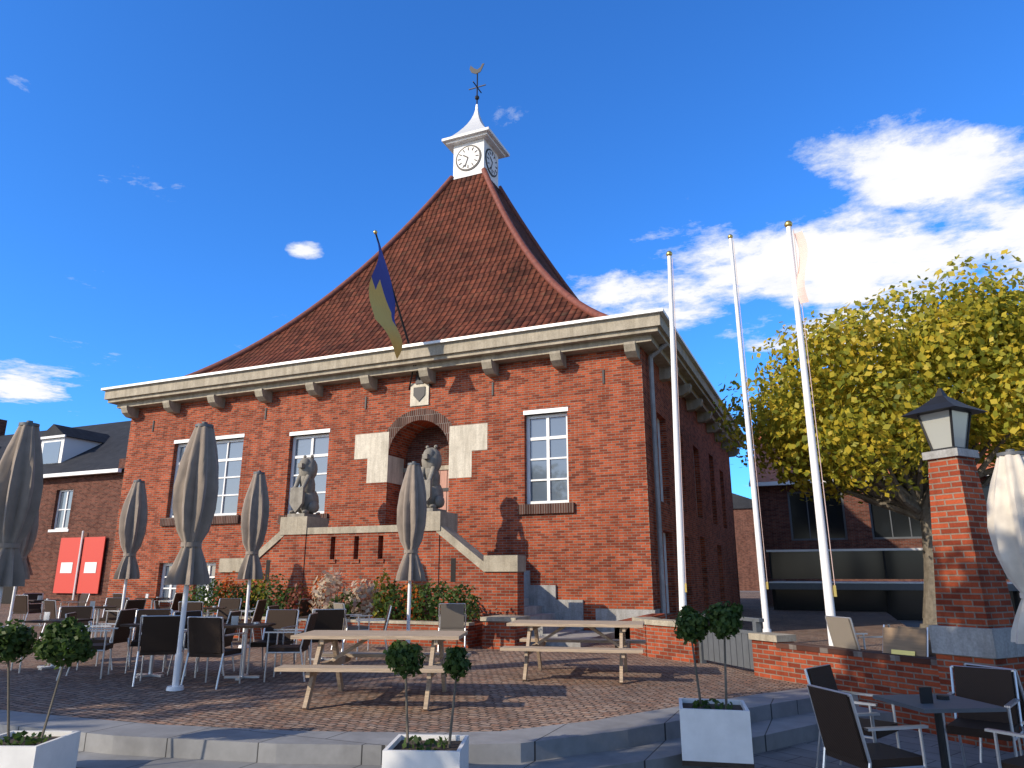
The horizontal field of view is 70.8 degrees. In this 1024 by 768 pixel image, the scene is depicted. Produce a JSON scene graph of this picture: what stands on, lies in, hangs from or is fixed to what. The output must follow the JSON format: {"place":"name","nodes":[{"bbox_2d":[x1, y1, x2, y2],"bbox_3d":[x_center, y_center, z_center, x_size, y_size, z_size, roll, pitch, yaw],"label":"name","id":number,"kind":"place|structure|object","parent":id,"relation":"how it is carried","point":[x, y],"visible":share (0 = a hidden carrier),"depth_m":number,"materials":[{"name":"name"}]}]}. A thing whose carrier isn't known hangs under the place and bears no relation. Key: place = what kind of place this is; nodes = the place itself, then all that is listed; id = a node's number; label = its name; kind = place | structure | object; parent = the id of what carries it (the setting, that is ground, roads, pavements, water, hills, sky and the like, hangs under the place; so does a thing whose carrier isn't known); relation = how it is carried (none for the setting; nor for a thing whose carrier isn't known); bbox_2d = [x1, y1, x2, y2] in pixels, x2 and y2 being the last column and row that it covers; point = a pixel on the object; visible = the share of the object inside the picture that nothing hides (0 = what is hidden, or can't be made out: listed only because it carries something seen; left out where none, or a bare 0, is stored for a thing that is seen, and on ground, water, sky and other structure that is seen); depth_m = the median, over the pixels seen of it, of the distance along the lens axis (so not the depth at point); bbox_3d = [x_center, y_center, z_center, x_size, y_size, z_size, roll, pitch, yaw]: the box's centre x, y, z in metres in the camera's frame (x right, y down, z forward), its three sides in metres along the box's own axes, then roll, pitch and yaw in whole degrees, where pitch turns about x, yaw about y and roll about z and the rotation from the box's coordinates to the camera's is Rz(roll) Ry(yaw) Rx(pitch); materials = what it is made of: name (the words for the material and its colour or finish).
{"place":"outdoors","nodes":[
{"label":"outdoors","id":0,"kind":"place"},
{"bbox_2d":[0,419,130,605],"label":"house","id":1,"kind":"structure","parent":0,"point":[69,556],"depth_m":37.50,"materials":[{"name":"brick"}]},
{"bbox_2d":[107,343,740,631],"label":"town hall walls","id":2,"kind":"structure","parent":0,"point":[563,480],"depth_m":20.73,"materials":[{"name":"red brick"}]},
{"bbox_2d":[182,167,608,376],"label":"roof","id":3,"kind":"structure","parent":2,"relation":"on","point":[465,256],"depth_m":27.46,"materials":[{"name":"brown tile"}]},
{"bbox_2d":[369,230,431,389],"bbox_3d":[-3.251,-2.086,20.753,0.865,3.973,2.679,-6,-16,23],"label":"facade flag staff","id":4,"kind":"object","parent":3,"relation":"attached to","point":[382,298],"visible":0.97,"depth_m":20.17,"materials":[{"name":"grey metal"}]},
{"bbox_2d":[442,63,509,187],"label":"clock tower","id":5,"kind":"structure","parent":3,"relation":"on","point":[474,145],"depth_m":33.09,"materials":[{"name":"white paint"}]},
{"bbox_2d":[101,308,743,456],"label":"cornice","id":6,"kind":"structure","parent":2,"relation":"attached to","point":[631,333],"depth_m":21.48,"materials":[{"name":"beige stone"}]},
{"bbox_2d":[0,0,1023,498],"label":"sky","id":7,"kind":"structure","parent":0,"point":[181,181],"materials":[{"name":"blue"}]},
{"bbox_2d":[701,591,1023,767],"bbox_3d":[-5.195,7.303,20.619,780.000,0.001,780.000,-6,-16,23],"label":"street ground","id":8,"kind":"structure","parent":0,"point":[802,755],"depth_m":7.38,"materials":[{"name":"grey stone"}]},
{"bbox_2d":[0,616,96,767],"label":"planter","id":9,"kind":"object","parent":8,"relation":"on","point":[43,748],"visible":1,"depth_m":6.04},
{"bbox_2d":[382,639,472,767],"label":"planter","id":10,"kind":"object","parent":8,"relation":"on","point":[408,750],"visible":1,"depth_m":5.88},
{"bbox_2d":[0,688,858,764],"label":"stone steps","id":11,"kind":"structure","parent":8,"relation":"on","point":[346,748],"depth_m":6.74,"materials":[{"name":"grey stone"}]},
{"bbox_2d":[0,592,905,732],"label":"ground terrace cobbles","id":12,"kind":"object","parent":8,"relation":"on","point":[495,691],"visible":0.35,"depth_m":9.56,"materials":[{"name":"brown brick"}]},
{"bbox_2d":[1,626,30,672],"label":"wicker chair","id":13,"kind":"object","parent":12,"relation":"on","point":[12,662],"visible":0.24,"depth_m":11.09,"materials":[{"name":"silver metal"}]},
{"bbox_2d":[0,420,42,605],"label":"umbrella","id":14,"kind":"object","parent":12,"relation":"on","point":[21,475],"visible":1,"depth_m":9.62,"materials":[{"name":"fabric"}]},
{"bbox_2d":[7,511,38,625],"bbox_3d":[-12.558,4.501,18.354,0.589,3.630,0.600,11,-18,-36],"label":"umbrella","id":15,"kind":"object","parent":12,"relation":"on","point":[27,544],"visible":0.23,"depth_m":18.37,"materials":[{"name":"fabric"}]},
{"bbox_2d":[12,595,43,626],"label":"wicker chair","id":16,"kind":"object","parent":12,"relation":"on","point":[21,603],"visible":0.71,"depth_m":20.53,"materials":[{"name":"brown wicker"}]},
{"bbox_2d":[19,593,44,624],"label":"wicker chair","id":17,"kind":"object","parent":12,"relation":"on","point":[34,607],"visible":0.43,"depth_m":22.14,"materials":[{"name":"black wicker"}]},
{"bbox_2d":[28,596,60,625],"bbox_3d":[-13.983,6.749,21.442,0.700,0.870,0.700,-14,-20,42],"label":"bistro table","id":18,"kind":"object","parent":12,"relation":"on","point":[39,598],"visible":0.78,"depth_m":21.38,"materials":[{"name":"metal"}]},
{"bbox_2d":[40,600,58,637],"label":"wicker chair","id":19,"kind":"object","parent":12,"relation":"on","point":[50,606],"visible":0.35,"depth_m":16.15,"materials":[{"name":"brown metal"}]},
{"bbox_2d":[23,612,93,669],"bbox_3d":[-7.458,4.184,11.786,0.700,0.870,0.700,-2,-15,9],"label":"bistro table","id":20,"kind":"object","parent":12,"relation":"on","point":[47,619],"visible":0.57,"depth_m":11.66,"materials":[{"name":"metal"}]},
{"bbox_2d":[48,606,93,664],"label":"wicker chair","id":21,"kind":"object","parent":12,"relation":"on","point":[83,612],"visible":0.3,"depth_m":12.92,"materials":[{"name":"brown metal"}]},
{"bbox_2d":[60,593,89,609],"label":"wicker chair","id":22,"kind":"object","parent":12,"relation":"on","point":[84,598],"visible":0.42,"depth_m":22.18,"materials":[{"name":"grey wicker"}]},
{"bbox_2d":[56,612,118,680],"bbox_3d":[-6.300,3.880,10.717,0.640,0.916,0.565,5,-16,-17],"label":"wicker chair","id":23,"kind":"object","parent":12,"relation":"on","point":[104,646],"visible":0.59,"depth_m":10.60,"materials":[{"name":"silver metal"}]},
{"bbox_2d":[90,601,116,637],"bbox_3d":[-9.684,5.525,16.832,0.700,0.870,0.700,7,-17,-26],"label":"bistro table","id":24,"kind":"object","parent":12,"relation":"on","point":[92,603],"visible":0.6,"depth_m":16.79,"materials":[{"name":"metal"}]},
{"bbox_2d":[76,608,137,669],"bbox_3d":[-6.622,4.162,11.779,0.640,0.916,0.565,0,-15,1],"label":"wicker chair","id":25,"kind":"object","parent":12,"relation":"on","point":[121,633],"visible":0.64,"depth_m":11.76,"materials":[{"name":"black metal"}]},
{"bbox_2d":[91,598,129,637],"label":"wicker chair","id":26,"kind":"object","parent":12,"relation":"on","point":[113,615],"visible":0.46,"depth_m":17.77,"materials":[{"name":"black wicker"}]},
{"bbox_2d":[113,593,122,597],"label":"wicker chair","id":27,"kind":"object","parent":12,"relation":"on","point":[117,595],"visible":0.16,"depth_m":22.36,"materials":[{"name":"grey wicker"}]},
{"bbox_2d":[103,599,146,636],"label":"wicker chair","id":28,"kind":"object","parent":12,"relation":"on","point":[136,603],"visible":0.27,"depth_m":16.50,"materials":[{"name":"black wicker"}]},
{"bbox_2d":[113,479,147,609],"bbox_3d":[-8.969,4.075,16.870,0.585,3.691,0.562,4,-15,-15],"label":"umbrella","id":29,"kind":"object","parent":12,"relation":"on","point":[133,521],"visible":0.91,"depth_m":16.88,"materials":[{"name":"fabric"}]},
{"bbox_2d":[125,609,172,672],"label":"wicker chair","id":30,"kind":"object","parent":12,"relation":"on","point":[148,612],"visible":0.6,"depth_m":11.67,"materials":[{"name":"silver metal"}]},
{"bbox_2d":[136,594,168,608],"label":"bistro table","id":31,"kind":"object","parent":12,"relation":"on","point":[147,596],"visible":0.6,"depth_m":23.27,"materials":[{"name":"metal"}]},
{"bbox_2d":[120,615,186,677],"bbox_3d":[-5.403,3.938,10.859,0.700,0.870,0.700,-6,-16,22],"label":"bistro table","id":32,"kind":"object","parent":12,"relation":"on","point":[151,673],"visible":0.39,"depth_m":10.74,"materials":[{"name":"metal"}]},
{"bbox_2d":[132,615,186,686],"bbox_3d":[-4.958,3.738,10.185,0.565,0.916,0.640,5,-16,-17],"label":"wicker chair","id":33,"kind":"object","parent":12,"relation":"on","point":[159,633],"visible":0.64,"depth_m":9.99,"materials":[{"name":"black metal"}]},
{"bbox_2d":[154,600,175,612],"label":"wicker chair","id":34,"kind":"object","parent":12,"relation":"on","point":[156,604],"visible":0.21,"depth_m":15.97,"materials":[{"name":"grey wicker"}]},
{"bbox_2d":[159,593,182,609],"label":"wicker chair","id":35,"kind":"object","parent":12,"relation":"on","point":[178,597],"visible":0.46,"depth_m":22.80,"materials":[{"name":"black wicker"}]},
{"bbox_2d":[164,422,218,690],"bbox_3d":[-4.421,2.278,9.885,0.575,3.580,0.580,-10,-18,32],"label":"umbrella","id":36,"kind":"object","parent":12,"relation":"on","point":[195,489],"visible":1,"depth_m":9.88,"materials":[{"name":"fabric"}]},
{"bbox_2d":[167,610,224,677],"bbox_3d":[-4.777,3.952,10.990,0.640,0.916,0.565,-7,-16,23],"label":"wicker chair","id":37,"kind":"object","parent":12,"relation":"on","point":[194,613],"visible":0.3,"depth_m":11.02,"materials":[{"name":"silver metal"}]},
{"bbox_2d":[178,601,215,616],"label":"wicker chair","id":38,"kind":"object","parent":12,"relation":"on","point":[194,606],"visible":0.3,"depth_m":15.31,"materials":[{"name":"brown metal"}]},
{"bbox_2d":[185,610,240,675],"bbox_3d":[-4.618,3.984,11.111,0.640,0.916,0.565,1,-15,-4],"label":"wicker chair","id":39,"kind":"object","parent":12,"relation":"on","point":[228,641],"visible":0.48,"depth_m":11.12,"materials":[{"name":"silver metal"}]},
{"bbox_2d":[180,616,246,689],"bbox_3d":[-4.094,3.667,9.915,0.565,0.916,0.640,-3,-15,11],"label":"wicker chair","id":40,"kind":"object","parent":12,"relation":"on","point":[205,636],"visible":0.99,"depth_m":9.72,"materials":[{"name":"black wicker"}]},
{"bbox_2d":[203,606,225,616],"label":"bistro table","id":41,"kind":"object","parent":12,"relation":"on","point":[209,608],"visible":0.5,"depth_m":16.36,"materials":[{"name":"metal"}]},
{"bbox_2d":[209,598,241,632],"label":"wicker chair","id":42,"kind":"object","parent":12,"relation":"on","point":[231,604],"visible":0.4,"depth_m":17.33,"materials":[{"name":"brown metal"}]},
{"bbox_2d":[230,599,266,641],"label":"wicker chair","id":43,"kind":"object","parent":12,"relation":"on","point":[259,610],"visible":0.73,"depth_m":16.36,"materials":[{"name":"brown metal"}]},
{"bbox_2d":[224,616,275,679],"bbox_3d":[-3.952,3.883,10.650,0.700,0.870,0.700,1,-15,-5],"label":"bistro table","id":44,"kind":"object","parent":12,"relation":"on","point":[234,623],"visible":0.91,"depth_m":10.58,"materials":[{"name":"metal"}]},
{"bbox_2d":[237,470,268,647],"bbox_3d":[-5.579,3.698,15.449,0.586,3.691,0.562,-7,-16,24],"label":"umbrella","id":45,"kind":"object","parent":12,"relation":"on","point":[254,516],"visible":0.94,"depth_m":15.43,"materials":[{"name":"fabric"}]},
{"bbox_2d":[246,609,299,673],"bbox_3d":[-3.758,4.046,11.345,0.565,0.916,0.640,-1,-15,5],"label":"wicker chair","id":46,"kind":"object","parent":12,"relation":"on","point":[283,619],"visible":0.78,"depth_m":11.58,"materials":[{"name":"brown metal"}]},
{"bbox_2d":[264,605,306,659],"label":"wicker chair","id":47,"kind":"object","parent":12,"relation":"on","point":[273,607],"visible":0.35,"depth_m":13.06,"materials":[{"name":"silver metal"}]},
{"bbox_2d":[263,612,317,681],"bbox_3d":[-3.234,3.826,10.517,0.640,0.916,0.565,1,-15,-3],"label":"wicker chair","id":48,"kind":"object","parent":12,"relation":"on","point":[303,646],"visible":0.95,"depth_m":10.33,"materials":[{"name":"silver metal"}]},
{"bbox_2d":[291,599,321,616],"bbox_3d":[-4.970,5.633,17.317,0.565,0.916,0.640,9,-18,-32],"label":"shrub","id":49,"kind":"object","parent":12,"relation":"on","point":[304,609],"visible":0.2,"depth_m":17.10,"materials":[{"name":"plant"}]},
{"bbox_2d":[298,609,349,660],"bbox_3d":[-3.371,4.477,12.887,0.700,0.870,0.700,-2,-15,7],"label":"bistro table","id":50,"kind":"object","parent":12,"relation":"on","point":[322,658],"visible":0.26,"depth_m":12.76,"materials":[{"name":"metal"}]},
{"bbox_2d":[304,609,345,664],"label":"wicker chair","id":51,"kind":"object","parent":12,"relation":"on","point":[329,619],"visible":0.45,"depth_m":11.92,"materials":[{"name":"black metal"}]},
{"bbox_2d":[170,614,529,649],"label":"low brick wall","id":52,"kind":"structure","parent":12,"relation":"on","point":[494,632],"depth_m":15.06,"materials":[{"name":"brick"}]},
{"bbox_2d":[188,567,481,621],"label":"bed shrubs","id":53,"kind":"object","parent":52,"relation":"on","point":[356,604],"visible":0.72,"depth_m":16.82,"materials":[{"name":"green plant"}]},
{"bbox_2d":[331,603,372,651],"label":"wicker chair","id":54,"kind":"object","parent":12,"relation":"on","point":[342,606],"visible":0.54,"depth_m":14.45,"materials":[{"name":"silver metal"}]},
{"bbox_2d":[274,630,470,710],"bbox_3d":[-1.591,3.453,8.775,2.000,0.791,1.760,-1,-15,3],"label":"picnic table","id":55,"kind":"object","parent":12,"relation":"on","point":[434,667],"visible":0.86,"depth_m":8.49,"materials":[{"name":"brown wood"}]},
{"bbox_2d":[356,605,391,659],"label":"wicker chair","id":56,"kind":"object","parent":12,"relation":"on","point":[386,620],"visible":0.52,"depth_m":13.05,"materials":[{"name":"silver metal"}]},
{"bbox_2d":[395,461,426,643],"bbox_3d":[-1.956,3.315,13.929,0.592,3.651,0.606,-10,-18,32],"label":"umbrella","id":57,"kind":"object","parent":12,"relation":"on","point":[411,513],"visible":0.94,"depth_m":13.91,"materials":[{"name":"fabric"}]},
{"bbox_2d":[216,511,614,646],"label":"perron stairs","id":58,"kind":"structure","parent":12,"relation":"on","point":[305,550],"depth_m":17.95,"materials":[{"name":"brick"}]},
{"bbox_2d":[287,455,320,517],"bbox_3d":[-5.631,2.811,19.833,0.630,1.727,0.876,-6,-16,23],"label":"lion","id":59,"kind":"object","parent":58,"relation":"on","point":[304,499],"visible":0.99,"depth_m":19.63},
{"bbox_2d":[421,445,445,511],"bbox_3d":[-2.059,2.414,18.337,0.630,1.727,0.876,-6,-16,23],"label":"lion","id":60,"kind":"object","parent":58,"relation":"on","point":[431,460],"visible":0.69,"depth_m":18.17},
{"bbox_2d":[438,603,466,651],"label":"wicker chair","id":61,"kind":"object","parent":12,"relation":"on","point":[451,616],"visible":0.86,"depth_m":14.36,"materials":[{"name":"brown metal"}]},
{"bbox_2d":[500,620,645,683],"bbox_3d":[0.985,4.002,10.842,2.000,0.791,1.760,-3,-15,11],"label":"picnic table","id":62,"kind":"object","parent":12,"relation":"on","point":[623,649],"visible":0.98,"depth_m":10.63,"materials":[{"name":"brown wood"}]},
{"bbox_2d":[666,251,686,610],"bbox_3d":[3.119,1.089,13.701,0.319,7.840,0.195,-6,-16,23],"label":"flag pole","id":63,"kind":"object","parent":12,"relation":"on","point":[682,584],"visible":0.77,"depth_m":13.60,"materials":[{"name":"white metal"}]},
{"bbox_2d":[698,614,763,668],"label":"grey gate","id":64,"kind":"structure","parent":12,"relation":"on","point":[739,651],"depth_m":11.48,"materials":[{"name":"grey wood"}]},
{"bbox_2d":[728,234,770,631],"bbox_3d":[5.534,0.938,16.832,0.217,9.738,0.190,0,-15,1],"label":"flag pole","id":65,"kind":"object","parent":12,"relation":"on","point":[763,583],"visible":0.8,"depth_m":16.57,"materials":[{"name":"white metal"}]},
{"bbox_2d":[784,220,836,645],"bbox_3d":[4.622,0.727,10.924,0.364,7.111,0.186,-13,-20,40],"label":"flag pole","id":66,"kind":"object","parent":12,"relation":"on","point":[798,288],"visible":0.89,"depth_m":11.00,"materials":[{"name":"white metal"}]},
{"bbox_2d":[825,616,882,649],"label":"wicker chair","id":67,"kind":"object","parent":12,"relation":"on","point":[843,633],"visible":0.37,"depth_m":9.68,"materials":[{"name":"brown metal"}]},
{"bbox_2d":[882,624,935,656],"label":"chair","id":68,"kind":"object","parent":12,"relation":"on","point":[910,641],"visible":0.29,"depth_m":8.92,"materials":[{"name":"beige metal"}]},
{"bbox_2d":[76,706,893,767],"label":"stone step","id":69,"kind":"object","parent":8,"relation":"on","point":[775,733],"visible":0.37,"depth_m":6.58,"materials":[{"name":"grey stone"}]},
{"bbox_2d":[673,601,754,767],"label":"planter","id":70,"kind":"object","parent":69,"relation":"on","point":[715,732],"visible":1,"depth_m":6.36,"materials":[{"name":"plastic"}]},
{"bbox_2d":[614,613,941,734],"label":"brick wall","id":71,"kind":"structure","parent":8,"relation":"on","point":[781,657],"depth_m":9.61,"materials":[{"name":"brick"}]},
{"bbox_2d":[804,664,899,767],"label":"wicker chair","id":72,"kind":"object","parent":8,"relation":"on","point":[822,675],"visible":0.44,"depth_m":6.77,"materials":[{"name":"black fabric"}]},
{"bbox_2d":[708,249,1023,627],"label":"lime tree","id":73,"kind":"object","parent":8,"relation":"on","point":[970,347],"visible":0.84,"depth_m":18.88,"materials":[{"name":"yellow plant"}]},
{"bbox_2d":[807,684,928,767],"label":"wicker chair","id":74,"kind":"object","parent":8,"relation":"on","point":[839,725],"visible":1,"depth_m":5.46,"materials":[{"name":"black fabric"}]},
{"bbox_2d":[749,419,1020,620],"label":"building","id":75,"kind":"structure","parent":8,"relation":"on","point":[869,541],"depth_m":31.27,"materials":[{"name":"red brick"},{"name":"dark glass"},{"name":"white paint"}]},
{"bbox_2d":[873,687,1006,767],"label":"bistro table","id":76,"kind":"object","parent":8,"relation":"on","point":[925,700],"visible":1,"depth_m":5.93,"materials":[{"name":"grey metal"}]},
{"bbox_2d":[901,388,1023,751],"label":"brick lamp pillar","id":77,"kind":"structure","parent":8,"relation":"on","point":[975,612],"depth_m":8.20,"materials":[{"name":"red brick"}]},
{"bbox_2d":[942,665,1023,767],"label":"wicker chair","id":78,"kind":"object","parent":8,"relation":"on","point":[994,686],"visible":0.87,"depth_m":6.71,"materials":[{"name":"black metal"}]},
{"bbox_2d":[964,663,1023,762],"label":"wicker chair","id":79,"kind":"object","parent":8,"relation":"on","point":[1021,693],"visible":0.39,"depth_m":6.78,"materials":[{"name":"silver metal"}]},
{"bbox_2d":[984,721,1023,767],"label":"wicker chair","id":80,"kind":"object","parent":8,"relation":"on","point":[1016,762],"visible":1,"depth_m":5.22,"materials":[{"name":"silver metal"}]},
{"bbox_2d":[987,449,1023,643],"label":"closed patio umbrella","id":81,"kind":"object","parent":8,"relation":"on","point":[1005,512],"visible":1,"depth_m":7.21,"materials":[{"name":"fabric"}]},
{"bbox_2d":[732,493,1009,590],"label":"houses","id":82,"kind":"structure","parent":0,"point":[748,574],"depth_m":86.21,"materials":[{"name":"brick"}]}
]}

